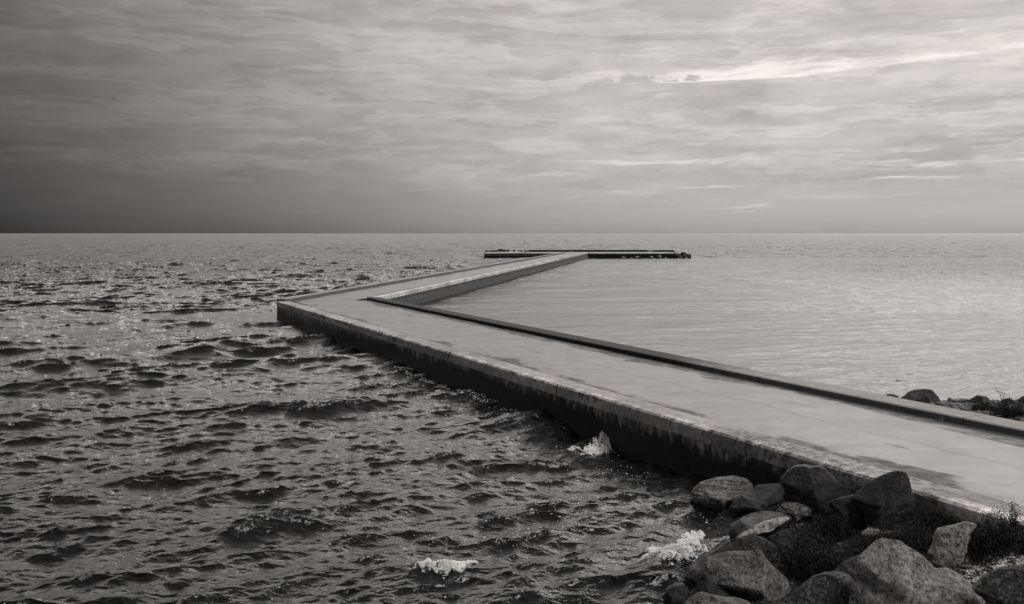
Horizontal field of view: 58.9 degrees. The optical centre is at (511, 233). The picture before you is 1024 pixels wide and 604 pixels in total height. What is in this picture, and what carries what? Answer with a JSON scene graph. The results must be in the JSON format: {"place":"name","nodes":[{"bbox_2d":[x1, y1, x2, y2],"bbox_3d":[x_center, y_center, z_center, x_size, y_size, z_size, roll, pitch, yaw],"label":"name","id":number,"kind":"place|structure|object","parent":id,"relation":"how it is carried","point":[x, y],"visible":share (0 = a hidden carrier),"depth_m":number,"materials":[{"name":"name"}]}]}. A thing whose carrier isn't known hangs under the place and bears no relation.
{"place":"outdoors","nodes":[
{"label":"outdoors","id":0,"kind":"place"},
{"bbox_2d":[0,233,1023,603],"bbox_3d":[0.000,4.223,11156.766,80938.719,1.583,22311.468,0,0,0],"label":"sea","id":1,"kind":"structure","parent":0,"point":[212,403],"depth_m":23.45,"materials":[{"name":"black liquid"}]},
{"bbox_2d":[70,383,708,566],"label":"foam flecks","id":2,"kind":"object","parent":1,"relation":"on","point":[475,542],"visible":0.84,"depth_m":13.01,"materials":[{"name":"white liquid"}]},
{"bbox_2d":[406,558,477,578],"bbox_3d":[-0.749,4.127,11.253,1.029,0.254,0.522,0,0,-40],"label":"foam","id":3,"kind":"object","parent":1,"relation":"on","point":[450,563],"visible":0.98,"depth_m":11.10,"materials":[{"name":"white"}]},
{"bbox_2d":[392,360,516,411],"bbox_3d":[-2.009,4.202,25.408,0.520,0.292,8.977,0,0,-27],"label":"foam","id":4,"kind":"object","parent":1,"relation":"on","point":[448,388],"visible":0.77,"depth_m":25.30,"materials":[{"name":"white"}]},
{"bbox_2d":[568,431,611,455],"bbox_3d":[1.767,4.145,18.078,1.316,0.450,0.674,0,0,-39],"label":"foam","id":5,"kind":"object","parent":1,"relation":"on","point":[591,449],"visible":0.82,"depth_m":17.93,"materials":[{"name":"white"}]},
{"bbox_2d":[277,250,1023,535],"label":"concrete pier","id":6,"kind":"structure","parent":1,"relation":"in","point":[682,415],"depth_m":18.75,"materials":[{"name":"grey concrete"}]},
{"bbox_2d":[638,539,707,564],"bbox_3d":[2.032,4.035,11.475,0.858,0.285,0.919,0,0,23],"label":"foam","id":7,"kind":"object","parent":1,"relation":"on","point":[671,550],"visible":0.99,"depth_m":11.41,"materials":[{"name":"white"}]},
{"bbox_2d":[0,0,1023,232],"label":"sky","id":8,"kind":"structure","parent":0,"point":[117,116],"materials":[{"name":"grey"}]},
{"bbox_2d":[703,400,1022,603],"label":"ground","id":9,"kind":"structure","parent":0,"point":[717,520],"depth_m":11.73,"materials":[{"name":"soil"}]},
{"bbox_2d":[662,582,689,603],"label":"boulder","id":10,"kind":"object","parent":9,"relation":"on","point":[677,593],"visible":0.91,"depth_m":9.95,"materials":[{"name":"stone"}]},
{"bbox_2d":[676,530,705,543],"bbox_3d":[2.469,4.193,12.483,0.342,0.176,1.120,0,0,22],"label":"foam","id":11,"kind":"object","parent":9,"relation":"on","point":[696,537],"visible":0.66,"depth_m":12.56,"materials":[{"name":"white"}]},
{"bbox_2d":[685,539,730,589],"bbox_3d":[2.306,3.996,10.841,0.607,0.687,0.404,0,0,-25],"label":"boulder","id":12,"kind":"object","parent":9,"relation":"on","point":[696,569],"visible":0.61,"depth_m":10.74,"materials":[{"name":"stone"}]},
{"bbox_2d":[688,571,731,597],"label":"boulder","id":13,"kind":"object","parent":9,"relation":"on","point":[706,583],"visible":0.56,"depth_m":9.89,"materials":[{"name":"stone"}]},
{"bbox_2d":[684,591,750,603],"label":"boulder","id":14,"kind":"object","parent":9,"relation":"on","point":[702,597],"visible":1,"depth_m":9.21,"materials":[{"name":"grey stone"}]},
{"bbox_2d":[691,476,752,512],"bbox_3d":[3.223,3.986,13.867,0.967,0.514,0.656,0,0,-21],"label":"boulder","id":15,"kind":"object","parent":9,"relation":"on","point":[721,494],"visible":0.84,"depth_m":13.69,"materials":[{"name":"grey stone"}]},
{"bbox_2d":[704,550,789,601],"bbox_3d":[2.650,3.915,10.170,1.024,0.640,0.612,0,0,0],"label":"boulder","id":16,"kind":"object","parent":9,"relation":"on","point":[751,575],"visible":0.91,"depth_m":10.08,"materials":[{"name":"grey stone"}]},
{"bbox_2d":[727,534,775,558],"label":"boulder","id":17,"kind":"object","parent":9,"relation":"on","point":[753,542],"visible":0.56,"depth_m":11.19,"materials":[{"name":"stone"}]},
{"bbox_2d":[729,483,785,514],"bbox_3d":[3.628,3.927,13.327,0.773,0.470,0.578,0,0,-40],"label":"boulder","id":18,"kind":"object","parent":9,"relation":"on","point":[763,497],"visible":0.74,"depth_m":13.18,"materials":[{"name":"stone"}]},
{"bbox_2d":[728,511,791,540],"bbox_3d":[3.236,3.825,11.842,0.843,0.345,0.488,0,0,0],"label":"boulder","id":19,"kind":"object","parent":9,"relation":"on","point":[743,523],"visible":0.69,"depth_m":11.75,"materials":[{"name":"stone"}]},
{"bbox_2d":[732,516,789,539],"bbox_3d":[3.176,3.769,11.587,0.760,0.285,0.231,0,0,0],"label":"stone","id":20,"kind":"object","parent":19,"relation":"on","point":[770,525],"visible":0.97,"depth_m":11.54,"materials":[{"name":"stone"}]},
{"bbox_2d":[776,502,811,520],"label":"boulder","id":21,"kind":"object","parent":9,"relation":"on","point":[795,511],"visible":0.87,"depth_m":12.29,"materials":[{"name":"grey stone"}]},
{"bbox_2d":[768,518,847,580],"bbox_3d":[3.425,3.648,10.540,1.075,0.716,0.826,0,0,0],"label":"shrub","id":22,"kind":"object","parent":9,"relation":"on","point":[810,562],"visible":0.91,"depth_m":10.47,"materials":[{"name":"black plant"}]},
{"bbox_2d":[780,464,853,521],"bbox_3d":[4.234,3.602,12.573,1.072,0.790,0.628,0,0,0],"label":"boulder","id":23,"kind":"object","parent":9,"relation":"on","point":[818,488],"visible":0.76,"depth_m":12.40,"materials":[{"name":"stone"}]},
{"bbox_2d":[786,571,853,603],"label":"boulder","id":24,"kind":"object","parent":9,"relation":"on","point":[831,587],"visible":0.88,"depth_m":9.16,"materials":[{"name":"stone"}]},
{"bbox_2d":[799,509,861,546],"bbox_3d":[4.074,3.713,11.552,0.812,0.483,0.806,0,0,38],"label":"shrub","id":25,"kind":"object","parent":9,"relation":"on","point":[825,524],"visible":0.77,"depth_m":11.49,"materials":[{"name":"black plant"}]},
{"bbox_2d":[834,555,859,579],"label":"boulder","id":26,"kind":"object","parent":9,"relation":"on","point":[847,566],"visible":0.33,"depth_m":9.96,"materials":[{"name":"stone"}]},
{"bbox_2d":[830,495,865,533],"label":"boulder","id":27,"kind":"object","parent":9,"relation":"on","point":[847,507],"visible":0.63,"depth_m":11.61,"materials":[{"name":"stone"}]},
{"bbox_2d":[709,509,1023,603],"bbox_3d":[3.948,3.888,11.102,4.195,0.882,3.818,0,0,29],"label":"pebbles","id":28,"kind":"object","parent":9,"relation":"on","point":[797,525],"visible":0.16,"depth_m":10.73,"materials":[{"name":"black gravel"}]},
{"bbox_2d":[861,528,888,539],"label":"stone","id":29,"kind":"object","parent":9,"relation":"on","point":[872,530],"visible":0.24,"depth_m":11.20,"materials":[{"name":"stone"}]},
{"bbox_2d":[842,519,908,554],"bbox_3d":[4.388,3.628,10.794,0.840,0.442,0.838,0,0,0],"label":"shrub","id":30,"kind":"object","parent":9,"relation":"on","point":[868,542],"visible":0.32,"depth_m":10.82,"materials":[{"name":"black plant"}]},
{"bbox_2d":[852,470,915,530],"bbox_3d":[4.757,3.437,11.586,0.792,0.822,0.452,0,0,-24],"label":"boulder","id":31,"kind":"object","parent":9,"relation":"on","point":[888,497],"visible":0.9,"depth_m":11.44,"materials":[{"name":"stone"}]},
{"bbox_2d":[881,510,933,558],"bbox_3d":[4.621,3.513,10.509,0.802,0.547,0.831,0,0,37],"label":"shrub","id":32,"kind":"object","parent":9,"relation":"on","point":[928,541],"visible":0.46,"depth_m":10.51,"materials":[{"name":"black plant"}]},
{"bbox_2d":[849,538,984,603],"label":"boulder","id":33,"kind":"object","parent":9,"relation":"on","point":[889,571],"visible":0.99,"depth_m":8.70,"materials":[{"name":"stone"}]},
{"bbox_2d":[901,389,939,403],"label":"boulder","id":34,"kind":"object","parent":9,"relation":"on","point":[925,395],"visible":0.41,"depth_m":20.47,"materials":[{"name":"stone"}]},
{"bbox_2d":[910,506,964,532],"bbox_3d":[5.295,3.557,11.252,0.813,0.311,0.811,0,0,-39],"label":"shrub","id":35,"kind":"object","parent":9,"relation":"on","point":[940,521],"visible":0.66,"depth_m":11.22,"materials":[{"name":"black plant"}]},
{"bbox_2d":[927,521,976,571],"bbox_3d":[4.759,3.410,9.822,0.579,0.576,0.287,0,0,0],"label":"boulder","id":36,"kind":"object","parent":9,"relation":"on","point":[948,547],"visible":0.91,"depth_m":9.71,"materials":[{"name":"stone"}]},
{"bbox_2d":[951,398,968,402],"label":"boulder","id":37,"kind":"object","parent":9,"relation":"on","point":[958,400],"visible":0.91,"depth_m":21.63,"materials":[{"name":"stone"}]},
{"bbox_2d":[928,398,1023,421],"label":"pebbles","id":38,"kind":"object","parent":9,"relation":"on","point":[967,407],"visible":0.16,"depth_m":19.15,"materials":[{"name":"grey gravel"}]},
{"bbox_2d":[969,395,991,403],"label":"boulder","id":39,"kind":"object","parent":9,"relation":"on","point":[976,398],"visible":0.21,"depth_m":19.85,"materials":[{"name":"stone"}]},
{"bbox_2d":[971,396,998,411],"bbox_3d":[9.832,3.626,18.901,0.686,0.500,0.793,0,0,-34],"label":"shrub","id":40,"kind":"object","parent":9,"relation":"on","point":[983,407],"visible":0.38,"depth_m":18.82,"materials":[{"name":"black plant"}]},
{"bbox_2d":[965,516,1016,566],"bbox_3d":[5.201,3.399,10.016,0.672,0.496,0.837,0,0,0],"label":"shrub","id":41,"kind":"object","parent":9,"relation":"on","point":[976,547],"visible":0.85,"depth_m":9.92,"materials":[{"name":"black plant"}]},
{"bbox_2d":[959,552,1023,584],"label":"pebbles","id":42,"kind":"object","parent":9,"relation":"on","point":[996,566],"visible":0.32,"depth_m":9.72,"materials":[{"name":"grey gravel"}]},
{"bbox_2d":[971,500,1023,556],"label":"shrub","id":43,"kind":"object","parent":9,"relation":"on","point":[1013,539],"visible":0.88,"depth_m":10.05,"materials":[{"name":"black plant"}]},
{"bbox_2d":[972,564,1023,603],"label":"boulder","id":44,"kind":"object","parent":9,"relation":"on","point":[1003,585],"visible":1,"depth_m":8.30,"materials":[{"name":"stone"}]},
{"bbox_2d":[988,389,1023,419],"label":"shrub","id":45,"kind":"object","parent":9,"relation":"on","point":[1009,412],"visible":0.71,"depth_m":18.15,"materials":[{"name":"black plant"}]},
{"bbox_2d":[997,398,1020,405],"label":"boulder","id":46,"kind":"object","parent":9,"relation":"on","point":[1008,401],"visible":0.15,"depth_m":19.49,"materials":[{"name":"stone"}]}
]}

